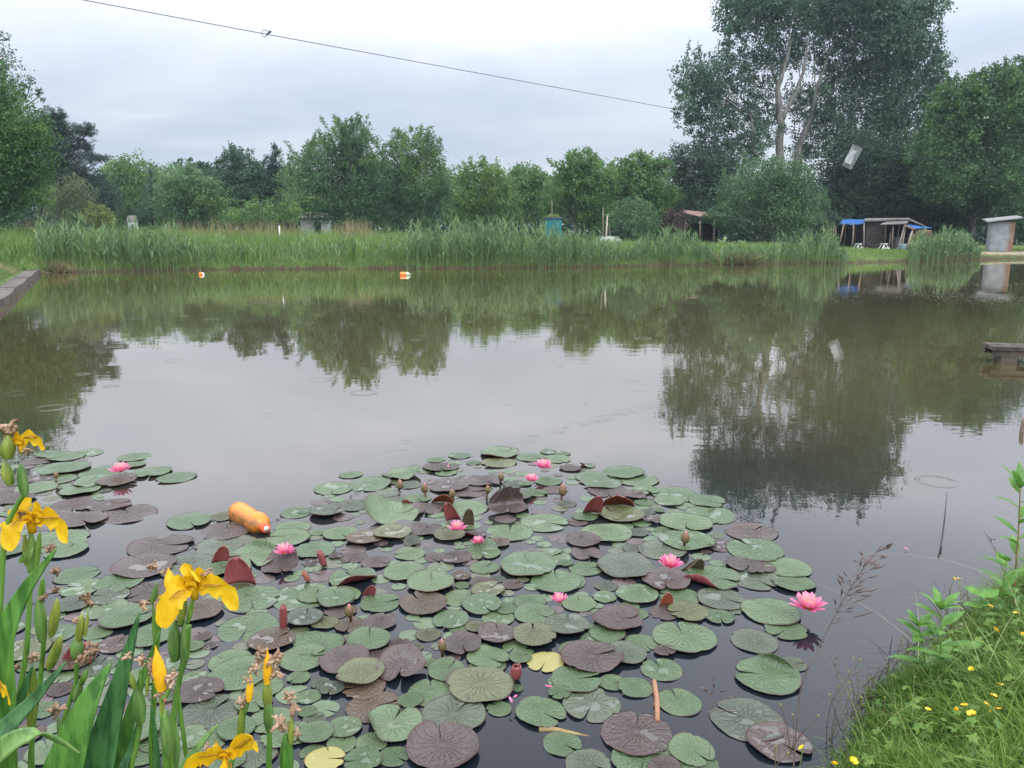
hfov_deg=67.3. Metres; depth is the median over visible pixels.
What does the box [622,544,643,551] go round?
lily pad
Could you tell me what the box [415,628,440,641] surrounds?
lily pad
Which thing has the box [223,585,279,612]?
lily pad
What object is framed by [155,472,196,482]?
lily pad
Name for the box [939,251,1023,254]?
path
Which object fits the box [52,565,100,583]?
lily pad
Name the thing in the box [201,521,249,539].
lily pad
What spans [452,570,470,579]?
lily pad
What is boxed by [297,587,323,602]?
lily pad
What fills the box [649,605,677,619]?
lily pad
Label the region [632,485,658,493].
lily pad
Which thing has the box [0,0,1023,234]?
sky
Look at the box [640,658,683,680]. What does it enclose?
lily pad
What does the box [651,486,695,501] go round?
lily pad
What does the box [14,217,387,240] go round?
seeding grass
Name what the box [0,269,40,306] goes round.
kerb wall
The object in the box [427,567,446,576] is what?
lily pad
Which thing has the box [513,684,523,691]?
lily pad
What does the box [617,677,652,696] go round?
lily pad
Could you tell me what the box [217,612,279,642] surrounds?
lily pad
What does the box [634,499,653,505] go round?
lily pad
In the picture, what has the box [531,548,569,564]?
lily pad
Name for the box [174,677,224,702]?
lily pad
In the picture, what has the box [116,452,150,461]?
lily pad
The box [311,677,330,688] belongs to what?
lily pad
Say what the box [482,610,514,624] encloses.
lily pad
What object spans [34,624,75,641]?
lily pad
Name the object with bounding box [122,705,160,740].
lily pad
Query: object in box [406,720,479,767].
lily pad
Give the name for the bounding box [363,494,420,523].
lily pad
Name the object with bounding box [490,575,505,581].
lily pad
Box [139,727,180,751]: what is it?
lily pad
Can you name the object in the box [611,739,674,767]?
lily pad
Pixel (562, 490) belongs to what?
water lily bud
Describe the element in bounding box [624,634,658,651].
lily pad
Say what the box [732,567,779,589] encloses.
lily pad
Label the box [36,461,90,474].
lily pad
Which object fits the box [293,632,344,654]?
lily pad
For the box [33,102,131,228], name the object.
pine tree
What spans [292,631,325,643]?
lily pad
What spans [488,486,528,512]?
lily pad
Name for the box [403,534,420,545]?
lily pad
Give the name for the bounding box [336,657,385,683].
lily pad
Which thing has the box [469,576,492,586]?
lily pad
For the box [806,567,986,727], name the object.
dead stems
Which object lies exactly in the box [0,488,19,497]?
lily pad
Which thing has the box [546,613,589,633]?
lily pad
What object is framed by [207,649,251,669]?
lily pad
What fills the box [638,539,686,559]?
lily pad
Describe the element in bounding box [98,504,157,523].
lily pad
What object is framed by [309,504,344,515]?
lily pad
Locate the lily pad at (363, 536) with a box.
[345,529,382,542]
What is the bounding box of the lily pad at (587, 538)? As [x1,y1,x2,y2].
[566,531,601,546]
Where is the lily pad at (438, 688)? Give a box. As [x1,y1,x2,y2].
[407,679,450,706]
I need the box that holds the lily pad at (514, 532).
[486,524,532,540]
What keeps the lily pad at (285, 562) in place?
on the water
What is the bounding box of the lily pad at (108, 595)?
[92,587,130,604]
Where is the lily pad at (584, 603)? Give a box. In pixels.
[562,595,596,611]
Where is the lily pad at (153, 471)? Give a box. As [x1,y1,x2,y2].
[131,466,171,476]
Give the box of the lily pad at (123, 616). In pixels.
[97,603,152,627]
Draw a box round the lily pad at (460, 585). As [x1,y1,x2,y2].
[454,581,469,588]
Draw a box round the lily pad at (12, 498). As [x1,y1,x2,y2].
[0,492,36,502]
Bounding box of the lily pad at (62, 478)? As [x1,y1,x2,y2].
[33,474,77,483]
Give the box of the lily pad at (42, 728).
[18,723,46,743]
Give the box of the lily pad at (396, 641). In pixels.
[388,638,410,646]
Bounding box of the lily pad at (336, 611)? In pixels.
[324,603,356,618]
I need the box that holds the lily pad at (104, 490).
[97,488,111,492]
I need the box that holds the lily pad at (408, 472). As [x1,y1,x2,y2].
[381,464,420,479]
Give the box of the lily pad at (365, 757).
[343,747,382,767]
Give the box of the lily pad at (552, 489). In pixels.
[543,486,567,493]
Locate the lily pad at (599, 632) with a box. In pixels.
[588,624,625,641]
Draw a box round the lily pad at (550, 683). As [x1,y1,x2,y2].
[547,677,552,685]
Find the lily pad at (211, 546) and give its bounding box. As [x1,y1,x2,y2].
[194,534,257,558]
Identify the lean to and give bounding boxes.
[682,210,717,243]
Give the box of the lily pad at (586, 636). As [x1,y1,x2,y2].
[579,633,612,643]
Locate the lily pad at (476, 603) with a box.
[462,592,500,613]
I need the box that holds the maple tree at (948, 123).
[891,54,1023,240]
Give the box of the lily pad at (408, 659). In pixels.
[376,643,425,680]
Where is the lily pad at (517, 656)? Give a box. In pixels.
[509,650,531,662]
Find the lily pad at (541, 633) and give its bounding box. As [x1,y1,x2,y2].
[513,621,555,645]
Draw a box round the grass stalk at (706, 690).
[700,675,737,766]
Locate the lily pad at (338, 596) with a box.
[318,586,354,606]
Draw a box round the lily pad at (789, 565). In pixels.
[764,557,811,576]
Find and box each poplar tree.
[667,0,830,242]
[783,0,897,241]
[842,0,958,216]
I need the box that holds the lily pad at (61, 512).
[54,509,72,516]
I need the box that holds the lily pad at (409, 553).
[394,546,425,559]
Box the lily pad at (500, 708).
[486,700,511,716]
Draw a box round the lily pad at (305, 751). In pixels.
[299,744,324,760]
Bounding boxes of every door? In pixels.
[314,222,320,235]
[993,225,1007,250]
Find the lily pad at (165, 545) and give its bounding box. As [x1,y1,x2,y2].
[126,534,194,555]
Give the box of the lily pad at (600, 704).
[562,687,620,722]
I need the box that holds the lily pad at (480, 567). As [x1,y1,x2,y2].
[470,560,499,573]
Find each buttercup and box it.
[798,744,803,767]
[850,756,858,767]
[861,577,1023,767]
[909,707,930,744]
[962,710,975,720]
[971,604,992,636]
[977,627,999,653]
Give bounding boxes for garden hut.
[126,216,137,232]
[298,212,332,235]
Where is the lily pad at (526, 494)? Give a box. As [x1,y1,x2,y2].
[520,490,530,498]
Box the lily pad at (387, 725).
[367,703,422,741]
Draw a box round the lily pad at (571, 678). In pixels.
[551,665,600,691]
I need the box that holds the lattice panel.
[843,142,861,168]
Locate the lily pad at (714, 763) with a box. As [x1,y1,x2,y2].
[680,753,719,767]
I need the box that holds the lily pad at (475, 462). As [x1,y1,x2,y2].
[466,460,480,464]
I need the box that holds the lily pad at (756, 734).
[745,721,812,762]
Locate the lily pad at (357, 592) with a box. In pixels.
[317,585,360,603]
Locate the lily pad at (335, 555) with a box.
[328,553,342,557]
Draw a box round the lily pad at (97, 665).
[79,655,118,676]
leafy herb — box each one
[889,609,959,675]
[894,587,981,679]
[944,641,982,664]
[963,586,999,620]
[969,462,1023,610]
[975,550,1023,617]
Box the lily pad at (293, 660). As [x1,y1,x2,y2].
[280,643,326,671]
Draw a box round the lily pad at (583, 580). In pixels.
[576,574,585,588]
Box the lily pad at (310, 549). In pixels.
[295,541,335,556]
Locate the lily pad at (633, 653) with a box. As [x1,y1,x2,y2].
[606,640,646,663]
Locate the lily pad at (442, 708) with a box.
[421,694,485,732]
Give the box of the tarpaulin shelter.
[828,219,865,247]
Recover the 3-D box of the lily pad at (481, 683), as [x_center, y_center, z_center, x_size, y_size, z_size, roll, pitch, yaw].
[-0.106,1.008,2.591,0.231,0.016,0.221,-1,12,-11]
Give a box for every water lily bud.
[53,472,58,481]
[344,604,353,621]
[396,479,403,490]
[421,482,427,496]
[438,639,445,656]
[449,489,455,501]
[485,485,490,498]
[498,472,503,484]
[558,484,566,498]
[681,531,689,545]
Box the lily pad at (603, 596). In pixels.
[592,590,616,602]
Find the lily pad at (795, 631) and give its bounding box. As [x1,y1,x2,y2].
[764,623,807,639]
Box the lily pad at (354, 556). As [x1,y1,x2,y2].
[340,551,366,562]
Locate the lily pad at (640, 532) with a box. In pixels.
[627,528,648,535]
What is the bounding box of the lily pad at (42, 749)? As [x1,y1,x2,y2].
[22,739,53,764]
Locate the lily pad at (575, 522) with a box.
[568,518,587,525]
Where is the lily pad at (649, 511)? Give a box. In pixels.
[641,509,655,514]
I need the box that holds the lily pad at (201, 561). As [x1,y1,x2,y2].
[160,554,212,576]
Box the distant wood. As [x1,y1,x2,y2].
[0,156,1023,244]
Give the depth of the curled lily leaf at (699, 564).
3.50 m
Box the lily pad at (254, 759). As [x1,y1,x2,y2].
[239,739,277,767]
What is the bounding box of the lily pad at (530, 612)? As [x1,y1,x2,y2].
[514,602,554,623]
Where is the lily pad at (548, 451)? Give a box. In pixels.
[540,448,556,453]
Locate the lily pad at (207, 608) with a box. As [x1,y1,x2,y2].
[175,598,223,620]
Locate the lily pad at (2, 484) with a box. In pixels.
[0,475,32,486]
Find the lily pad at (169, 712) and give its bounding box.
[167,708,179,724]
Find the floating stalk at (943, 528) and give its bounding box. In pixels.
[938,494,946,556]
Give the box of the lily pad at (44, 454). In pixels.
[33,450,65,456]
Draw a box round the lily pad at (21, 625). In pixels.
[16,621,25,632]
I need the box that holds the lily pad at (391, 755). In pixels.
[380,746,408,766]
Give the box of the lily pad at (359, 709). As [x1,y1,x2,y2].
[345,691,400,722]
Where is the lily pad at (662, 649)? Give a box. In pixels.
[654,644,675,654]
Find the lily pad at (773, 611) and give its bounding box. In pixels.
[740,597,800,624]
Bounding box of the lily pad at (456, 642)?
[444,631,480,653]
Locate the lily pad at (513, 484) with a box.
[502,480,525,487]
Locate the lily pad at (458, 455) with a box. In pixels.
[448,452,469,458]
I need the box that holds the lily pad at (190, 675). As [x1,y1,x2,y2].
[182,670,207,682]
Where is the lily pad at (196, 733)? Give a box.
[178,723,207,748]
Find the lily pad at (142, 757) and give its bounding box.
[134,749,161,765]
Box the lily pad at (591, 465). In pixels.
[580,463,594,467]
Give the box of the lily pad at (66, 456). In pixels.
[46,451,85,460]
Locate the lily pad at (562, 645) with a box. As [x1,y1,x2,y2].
[559,640,572,652]
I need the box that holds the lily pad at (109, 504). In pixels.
[85,498,131,510]
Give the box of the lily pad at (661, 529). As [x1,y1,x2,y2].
[654,526,670,532]
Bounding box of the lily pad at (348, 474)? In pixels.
[339,471,362,477]
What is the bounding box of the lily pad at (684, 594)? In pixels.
[658,588,699,603]
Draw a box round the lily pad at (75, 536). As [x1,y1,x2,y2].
[35,529,90,552]
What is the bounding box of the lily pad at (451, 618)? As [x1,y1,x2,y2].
[432,609,468,627]
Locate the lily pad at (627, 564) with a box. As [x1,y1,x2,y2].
[597,551,654,577]
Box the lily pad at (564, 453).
[557,451,570,454]
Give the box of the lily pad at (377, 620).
[361,613,395,629]
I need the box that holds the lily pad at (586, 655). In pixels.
[560,640,623,672]
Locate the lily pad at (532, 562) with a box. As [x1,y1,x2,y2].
[500,550,556,575]
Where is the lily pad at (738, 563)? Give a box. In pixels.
[726,556,776,571]
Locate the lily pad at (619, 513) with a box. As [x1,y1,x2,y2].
[596,504,646,521]
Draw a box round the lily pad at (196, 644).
[190,640,204,650]
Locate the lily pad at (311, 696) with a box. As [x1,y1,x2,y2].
[295,689,321,703]
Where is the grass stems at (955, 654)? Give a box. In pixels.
[799,494,1023,750]
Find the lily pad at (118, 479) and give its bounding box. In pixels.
[95,473,136,485]
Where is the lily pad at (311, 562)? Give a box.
[301,558,320,565]
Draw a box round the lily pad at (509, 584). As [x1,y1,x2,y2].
[501,579,522,588]
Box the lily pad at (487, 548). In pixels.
[466,539,500,558]
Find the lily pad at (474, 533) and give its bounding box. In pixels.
[465,530,485,536]
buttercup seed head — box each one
[780,703,790,752]
[792,714,819,749]
[828,693,836,741]
[829,689,851,737]
[832,681,850,727]
[833,659,860,702]
[847,671,853,716]
[852,657,858,709]
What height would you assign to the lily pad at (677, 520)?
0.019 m
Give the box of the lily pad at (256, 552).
[225,539,275,567]
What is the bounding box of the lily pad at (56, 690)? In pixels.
[45,682,72,696]
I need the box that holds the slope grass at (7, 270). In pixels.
[0,242,25,281]
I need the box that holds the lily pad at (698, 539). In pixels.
[657,528,715,549]
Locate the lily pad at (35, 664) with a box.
[15,656,45,671]
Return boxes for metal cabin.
[982,215,1022,251]
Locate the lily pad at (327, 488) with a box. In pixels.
[314,482,352,494]
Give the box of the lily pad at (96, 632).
[82,625,113,639]
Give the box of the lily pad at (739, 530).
[724,522,778,540]
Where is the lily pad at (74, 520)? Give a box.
[60,511,108,526]
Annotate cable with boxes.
[84,0,1002,171]
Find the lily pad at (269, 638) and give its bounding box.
[247,626,294,649]
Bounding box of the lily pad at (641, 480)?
[618,474,659,485]
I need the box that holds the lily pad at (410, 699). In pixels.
[397,692,423,706]
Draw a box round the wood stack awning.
[904,224,931,249]
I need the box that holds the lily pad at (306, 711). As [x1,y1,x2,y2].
[297,705,316,716]
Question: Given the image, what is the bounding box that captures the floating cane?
[652,679,659,720]
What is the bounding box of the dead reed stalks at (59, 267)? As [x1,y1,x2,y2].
[36,250,985,272]
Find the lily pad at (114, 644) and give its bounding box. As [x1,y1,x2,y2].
[98,634,127,652]
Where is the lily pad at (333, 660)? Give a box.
[318,643,368,673]
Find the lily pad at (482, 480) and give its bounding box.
[467,474,501,484]
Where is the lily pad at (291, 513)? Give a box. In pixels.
[280,507,309,518]
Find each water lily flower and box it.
[108,462,130,471]
[273,542,294,554]
[447,520,467,530]
[471,536,484,542]
[524,473,538,480]
[534,458,552,468]
[551,592,567,603]
[658,553,683,568]
[788,591,827,612]
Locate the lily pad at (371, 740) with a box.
[355,732,386,749]
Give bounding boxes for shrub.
[29,182,56,230]
[34,172,101,229]
[78,201,117,231]
[220,192,303,231]
[605,194,661,239]
[654,207,691,235]
[806,208,854,236]
[979,150,1023,242]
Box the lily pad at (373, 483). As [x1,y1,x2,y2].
[348,476,390,490]
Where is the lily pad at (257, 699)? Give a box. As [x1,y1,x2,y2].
[234,689,272,712]
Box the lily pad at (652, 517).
[644,515,660,520]
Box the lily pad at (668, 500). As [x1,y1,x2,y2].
[654,496,683,504]
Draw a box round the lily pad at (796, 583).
[771,572,816,590]
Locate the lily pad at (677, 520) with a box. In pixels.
[658,512,712,529]
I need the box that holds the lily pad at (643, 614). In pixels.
[632,607,648,618]
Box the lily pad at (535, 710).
[515,695,566,727]
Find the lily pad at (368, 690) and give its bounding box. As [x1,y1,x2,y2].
[342,677,385,699]
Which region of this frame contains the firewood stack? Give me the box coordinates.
[905,230,931,248]
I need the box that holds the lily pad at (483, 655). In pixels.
[466,644,508,667]
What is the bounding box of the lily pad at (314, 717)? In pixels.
[302,712,325,721]
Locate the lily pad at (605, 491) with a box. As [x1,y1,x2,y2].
[587,486,626,496]
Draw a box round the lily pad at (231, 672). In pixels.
[205,655,273,690]
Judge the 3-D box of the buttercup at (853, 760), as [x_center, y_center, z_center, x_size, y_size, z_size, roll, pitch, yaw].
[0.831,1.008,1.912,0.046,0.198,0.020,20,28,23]
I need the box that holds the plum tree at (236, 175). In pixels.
[195,140,272,228]
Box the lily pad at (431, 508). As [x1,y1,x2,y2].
[412,501,442,513]
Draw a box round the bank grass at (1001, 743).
[801,535,1023,767]
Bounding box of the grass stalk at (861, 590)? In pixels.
[793,543,893,767]
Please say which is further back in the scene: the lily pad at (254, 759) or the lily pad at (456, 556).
the lily pad at (456, 556)
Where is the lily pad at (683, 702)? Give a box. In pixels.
[658,687,701,715]
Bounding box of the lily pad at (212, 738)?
[203,725,227,746]
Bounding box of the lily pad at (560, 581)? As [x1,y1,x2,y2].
[530,568,580,592]
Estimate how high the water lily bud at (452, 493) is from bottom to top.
0.131 m
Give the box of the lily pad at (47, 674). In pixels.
[25,670,51,682]
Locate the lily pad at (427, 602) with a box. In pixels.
[399,590,446,614]
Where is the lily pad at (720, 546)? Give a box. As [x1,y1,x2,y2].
[707,539,734,551]
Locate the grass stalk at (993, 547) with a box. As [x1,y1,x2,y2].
[984,531,1012,570]
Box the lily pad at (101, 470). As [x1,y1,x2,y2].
[78,465,125,477]
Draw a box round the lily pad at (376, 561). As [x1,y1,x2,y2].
[361,556,390,566]
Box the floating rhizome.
[539,727,588,735]
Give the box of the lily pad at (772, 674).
[734,653,802,694]
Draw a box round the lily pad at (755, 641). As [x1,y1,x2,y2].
[730,628,778,653]
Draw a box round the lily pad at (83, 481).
[72,474,109,487]
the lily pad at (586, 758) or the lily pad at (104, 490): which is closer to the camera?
the lily pad at (586, 758)
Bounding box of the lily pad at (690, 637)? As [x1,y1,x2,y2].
[652,621,717,652]
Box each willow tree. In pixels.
[272,112,404,231]
[365,124,457,236]
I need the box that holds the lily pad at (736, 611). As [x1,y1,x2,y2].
[703,601,743,614]
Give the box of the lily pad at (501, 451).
[480,445,518,457]
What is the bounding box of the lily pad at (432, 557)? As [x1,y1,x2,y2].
[424,552,441,561]
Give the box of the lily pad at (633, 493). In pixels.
[624,490,647,497]
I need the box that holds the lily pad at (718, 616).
[705,609,734,622]
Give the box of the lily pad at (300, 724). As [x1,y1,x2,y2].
[279,721,308,744]
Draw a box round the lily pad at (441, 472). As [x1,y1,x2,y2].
[434,469,456,475]
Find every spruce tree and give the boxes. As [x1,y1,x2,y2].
[131,167,168,230]
[250,142,292,229]
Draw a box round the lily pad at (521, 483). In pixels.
[517,481,531,485]
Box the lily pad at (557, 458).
[544,455,570,462]
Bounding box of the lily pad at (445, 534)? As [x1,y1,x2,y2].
[433,529,465,539]
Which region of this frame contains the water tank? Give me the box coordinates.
[543,214,562,240]
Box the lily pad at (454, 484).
[429,477,468,491]
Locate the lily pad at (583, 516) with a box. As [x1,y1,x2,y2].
[572,512,598,520]
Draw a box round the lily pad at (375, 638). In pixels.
[346,626,390,649]
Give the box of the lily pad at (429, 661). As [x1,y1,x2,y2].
[425,658,435,666]
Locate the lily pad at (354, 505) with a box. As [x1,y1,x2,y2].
[337,499,363,510]
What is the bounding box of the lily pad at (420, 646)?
[414,643,423,649]
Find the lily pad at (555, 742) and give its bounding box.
[543,731,581,756]
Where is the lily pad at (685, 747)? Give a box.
[668,732,714,766]
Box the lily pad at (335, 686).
[319,681,344,694]
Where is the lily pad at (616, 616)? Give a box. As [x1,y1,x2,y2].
[592,604,642,629]
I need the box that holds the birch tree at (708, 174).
[664,138,740,224]
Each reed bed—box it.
[26,208,201,271]
[198,227,411,269]
[402,209,620,268]
[620,224,716,266]
[718,218,849,264]
[907,225,983,261]
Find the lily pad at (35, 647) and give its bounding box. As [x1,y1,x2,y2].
[14,637,52,660]
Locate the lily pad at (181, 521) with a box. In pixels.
[166,512,210,529]
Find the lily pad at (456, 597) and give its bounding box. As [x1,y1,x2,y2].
[444,589,472,606]
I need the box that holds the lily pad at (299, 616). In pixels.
[287,607,323,624]
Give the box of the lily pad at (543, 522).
[520,513,568,531]
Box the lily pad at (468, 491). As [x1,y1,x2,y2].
[455,486,484,496]
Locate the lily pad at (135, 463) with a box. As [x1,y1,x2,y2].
[124,461,145,466]
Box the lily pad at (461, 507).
[450,500,487,516]
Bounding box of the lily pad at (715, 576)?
[683,565,740,589]
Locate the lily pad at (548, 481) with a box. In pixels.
[534,476,562,485]
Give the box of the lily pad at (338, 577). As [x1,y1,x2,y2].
[328,567,376,585]
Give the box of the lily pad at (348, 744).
[326,735,355,752]
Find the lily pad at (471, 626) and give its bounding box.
[465,620,483,631]
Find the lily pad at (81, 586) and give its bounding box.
[59,578,100,596]
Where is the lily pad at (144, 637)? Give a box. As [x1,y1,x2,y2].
[126,623,170,646]
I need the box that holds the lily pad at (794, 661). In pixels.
[782,656,807,670]
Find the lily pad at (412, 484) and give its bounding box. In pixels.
[395,480,420,488]
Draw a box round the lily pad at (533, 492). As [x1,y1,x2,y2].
[525,488,547,496]
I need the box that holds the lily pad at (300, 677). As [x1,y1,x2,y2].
[287,671,310,683]
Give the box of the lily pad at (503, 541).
[490,537,509,545]
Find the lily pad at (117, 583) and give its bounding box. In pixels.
[93,574,143,591]
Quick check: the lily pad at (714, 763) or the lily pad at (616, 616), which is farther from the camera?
the lily pad at (616, 616)
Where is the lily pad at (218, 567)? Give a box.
[202,560,227,575]
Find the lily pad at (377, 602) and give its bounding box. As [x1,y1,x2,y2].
[360,593,399,611]
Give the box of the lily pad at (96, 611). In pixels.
[80,598,128,619]
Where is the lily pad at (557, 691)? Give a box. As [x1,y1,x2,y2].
[548,684,570,698]
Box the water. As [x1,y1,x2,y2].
[0,259,1023,767]
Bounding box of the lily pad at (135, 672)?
[129,667,166,683]
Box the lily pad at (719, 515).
[684,506,735,523]
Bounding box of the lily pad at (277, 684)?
[244,677,283,693]
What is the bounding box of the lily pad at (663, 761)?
[648,755,681,767]
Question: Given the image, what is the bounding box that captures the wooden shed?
[851,218,926,248]
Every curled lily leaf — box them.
[62,642,91,664]
[211,546,228,562]
[224,557,255,584]
[279,604,287,627]
[301,571,309,580]
[317,550,326,565]
[362,585,375,595]
[431,494,452,503]
[443,502,460,520]
[462,508,473,525]
[510,663,521,680]
[583,496,602,512]
[603,495,634,506]
[659,592,672,605]
[681,558,698,570]
[691,559,704,569]
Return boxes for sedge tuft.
[212,251,262,261]
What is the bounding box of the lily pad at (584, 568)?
[569,561,602,575]
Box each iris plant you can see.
[0,419,44,615]
[0,497,67,767]
[0,548,56,767]
[0,661,66,736]
[0,681,10,704]
[0,727,80,763]
[14,544,62,767]
[26,652,67,767]
[42,612,160,767]
[61,591,100,723]
[117,724,218,767]
[121,651,149,767]
[134,645,178,767]
[138,559,179,767]
[151,704,160,767]
[155,563,238,767]
[183,733,258,767]
[229,663,261,767]
[254,645,285,767]
[270,689,302,767]
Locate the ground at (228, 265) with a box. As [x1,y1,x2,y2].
[0,235,1023,767]
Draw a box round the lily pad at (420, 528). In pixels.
[410,522,442,534]
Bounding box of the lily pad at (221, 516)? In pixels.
[210,511,228,520]
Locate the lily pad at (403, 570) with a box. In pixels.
[383,561,424,579]
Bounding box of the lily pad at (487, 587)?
[470,580,504,594]
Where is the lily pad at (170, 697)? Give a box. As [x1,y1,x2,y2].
[148,682,175,702]
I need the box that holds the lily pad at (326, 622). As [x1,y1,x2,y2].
[311,616,338,627]
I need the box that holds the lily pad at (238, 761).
[207,748,245,767]
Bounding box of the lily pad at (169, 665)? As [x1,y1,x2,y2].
[162,657,179,673]
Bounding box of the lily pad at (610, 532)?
[581,523,632,540]
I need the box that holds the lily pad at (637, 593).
[615,583,658,602]
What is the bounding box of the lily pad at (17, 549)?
[0,546,21,554]
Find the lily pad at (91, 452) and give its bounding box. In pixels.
[76,448,103,456]
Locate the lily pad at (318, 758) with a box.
[304,746,345,767]
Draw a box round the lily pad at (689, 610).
[668,601,709,620]
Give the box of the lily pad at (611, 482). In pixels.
[579,476,622,487]
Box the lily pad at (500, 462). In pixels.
[481,458,516,467]
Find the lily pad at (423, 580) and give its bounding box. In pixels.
[407,569,453,591]
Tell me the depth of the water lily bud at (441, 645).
2.75 m
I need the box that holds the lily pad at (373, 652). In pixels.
[368,649,382,657]
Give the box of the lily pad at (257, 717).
[251,707,289,732]
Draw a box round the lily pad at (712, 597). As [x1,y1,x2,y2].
[697,587,745,609]
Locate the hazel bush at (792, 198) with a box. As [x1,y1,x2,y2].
[700,140,834,244]
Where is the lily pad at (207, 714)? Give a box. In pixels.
[178,694,239,728]
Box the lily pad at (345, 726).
[330,716,361,736]
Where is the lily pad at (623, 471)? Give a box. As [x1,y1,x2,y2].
[603,465,644,477]
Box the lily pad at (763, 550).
[726,538,784,560]
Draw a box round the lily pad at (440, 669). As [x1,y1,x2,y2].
[428,656,464,680]
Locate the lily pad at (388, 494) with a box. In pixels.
[363,490,403,501]
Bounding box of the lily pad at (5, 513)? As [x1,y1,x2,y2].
[0,507,32,516]
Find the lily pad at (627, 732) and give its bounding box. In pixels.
[601,711,672,755]
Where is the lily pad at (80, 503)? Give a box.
[49,496,99,510]
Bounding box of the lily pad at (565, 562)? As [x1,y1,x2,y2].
[558,559,573,565]
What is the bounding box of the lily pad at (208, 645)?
[202,642,217,649]
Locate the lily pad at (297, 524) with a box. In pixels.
[274,521,310,530]
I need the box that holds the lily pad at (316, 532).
[309,529,325,534]
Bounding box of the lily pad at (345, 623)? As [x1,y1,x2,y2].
[334,616,365,632]
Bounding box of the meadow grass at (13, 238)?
[0,223,1023,272]
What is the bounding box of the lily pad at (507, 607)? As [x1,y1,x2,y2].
[495,602,516,613]
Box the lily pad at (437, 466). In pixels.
[422,462,458,470]
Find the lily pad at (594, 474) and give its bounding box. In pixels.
[575,471,610,481]
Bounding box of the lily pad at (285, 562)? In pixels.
[261,546,298,572]
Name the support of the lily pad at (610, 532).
on the water
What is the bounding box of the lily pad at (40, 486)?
[13,480,57,492]
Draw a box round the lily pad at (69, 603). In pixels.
[59,594,92,611]
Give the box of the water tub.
[898,244,906,249]
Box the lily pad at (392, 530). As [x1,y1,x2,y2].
[373,523,411,537]
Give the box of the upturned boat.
[597,236,620,243]
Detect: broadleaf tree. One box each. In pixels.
[0,30,45,109]
[0,43,70,233]
[92,168,137,227]
[96,148,175,230]
[143,161,242,233]
[146,162,185,224]
[196,175,240,229]
[271,164,300,230]
[434,164,477,232]
[443,153,528,234]
[494,176,569,235]
[499,160,552,237]
[539,145,626,237]
[590,160,630,235]
[605,148,688,239]
[805,116,908,233]
[844,124,996,240]
[996,54,1023,185]
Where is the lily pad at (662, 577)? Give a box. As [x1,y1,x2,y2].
[641,566,690,588]
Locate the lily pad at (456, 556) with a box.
[441,551,470,562]
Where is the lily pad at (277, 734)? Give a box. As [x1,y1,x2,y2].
[260,722,300,747]
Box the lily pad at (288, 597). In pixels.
[273,583,328,610]
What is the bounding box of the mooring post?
[1020,417,1023,431]
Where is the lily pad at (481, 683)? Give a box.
[446,666,514,702]
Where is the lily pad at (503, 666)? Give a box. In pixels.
[469,659,506,669]
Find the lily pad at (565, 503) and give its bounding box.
[557,500,576,506]
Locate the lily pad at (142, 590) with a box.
[127,580,165,601]
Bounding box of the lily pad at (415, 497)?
[405,494,431,501]
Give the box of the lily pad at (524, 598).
[513,594,546,605]
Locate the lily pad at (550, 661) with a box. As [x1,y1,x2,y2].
[526,652,564,671]
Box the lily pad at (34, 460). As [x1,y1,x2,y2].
[20,456,54,464]
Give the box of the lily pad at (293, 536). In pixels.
[265,528,310,545]
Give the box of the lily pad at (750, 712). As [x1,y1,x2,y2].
[708,697,784,741]
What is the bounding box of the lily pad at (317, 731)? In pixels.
[299,720,333,742]
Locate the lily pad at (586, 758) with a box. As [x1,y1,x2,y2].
[565,748,610,767]
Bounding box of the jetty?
[982,342,1023,363]
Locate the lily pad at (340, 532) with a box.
[322,526,358,538]
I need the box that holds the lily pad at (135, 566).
[110,553,176,577]
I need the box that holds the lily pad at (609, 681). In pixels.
[599,674,622,690]
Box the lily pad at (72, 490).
[58,483,100,494]
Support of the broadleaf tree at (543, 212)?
on the ground at (228, 265)
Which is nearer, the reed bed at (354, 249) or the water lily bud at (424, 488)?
the water lily bud at (424, 488)
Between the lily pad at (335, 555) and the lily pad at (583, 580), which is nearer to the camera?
the lily pad at (583, 580)
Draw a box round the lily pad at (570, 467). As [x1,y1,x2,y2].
[559,464,580,470]
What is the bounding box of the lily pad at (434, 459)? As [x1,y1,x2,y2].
[426,457,444,461]
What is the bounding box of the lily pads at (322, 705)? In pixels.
[0,458,724,767]
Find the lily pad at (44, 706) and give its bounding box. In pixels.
[37,700,59,718]
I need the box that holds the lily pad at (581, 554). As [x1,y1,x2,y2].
[571,547,602,559]
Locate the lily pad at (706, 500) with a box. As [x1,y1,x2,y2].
[688,494,725,506]
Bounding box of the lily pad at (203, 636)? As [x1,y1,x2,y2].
[193,632,211,640]
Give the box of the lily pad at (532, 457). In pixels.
[516,453,547,461]
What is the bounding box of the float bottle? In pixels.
[228,502,270,532]
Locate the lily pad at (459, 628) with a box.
[448,624,468,632]
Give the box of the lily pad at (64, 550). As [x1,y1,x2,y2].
[42,542,88,557]
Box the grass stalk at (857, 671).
[828,651,861,767]
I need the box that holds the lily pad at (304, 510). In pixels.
[299,508,310,513]
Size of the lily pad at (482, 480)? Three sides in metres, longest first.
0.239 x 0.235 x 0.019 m
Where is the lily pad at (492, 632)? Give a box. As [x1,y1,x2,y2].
[478,621,513,642]
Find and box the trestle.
[879,243,889,248]
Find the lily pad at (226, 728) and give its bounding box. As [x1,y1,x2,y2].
[217,714,255,739]
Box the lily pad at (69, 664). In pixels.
[44,644,98,669]
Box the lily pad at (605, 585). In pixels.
[594,580,617,591]
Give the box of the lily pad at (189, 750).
[162,746,204,764]

